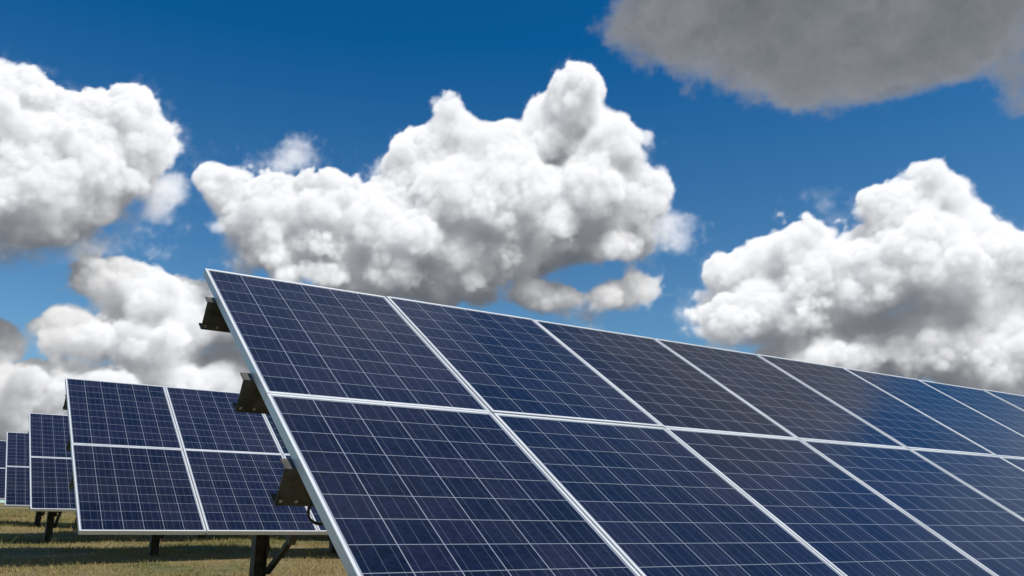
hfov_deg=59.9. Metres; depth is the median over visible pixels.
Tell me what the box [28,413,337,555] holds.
solar panel array
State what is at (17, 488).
solar panel array
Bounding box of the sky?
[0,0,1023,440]
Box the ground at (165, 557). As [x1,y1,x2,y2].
[0,503,347,575]
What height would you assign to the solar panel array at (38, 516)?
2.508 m
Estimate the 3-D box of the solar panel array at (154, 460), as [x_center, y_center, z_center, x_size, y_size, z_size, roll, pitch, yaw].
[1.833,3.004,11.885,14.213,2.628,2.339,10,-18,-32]
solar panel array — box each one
[0,441,44,525]
[4,432,328,540]
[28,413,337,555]
[63,378,327,575]
[199,268,1023,575]

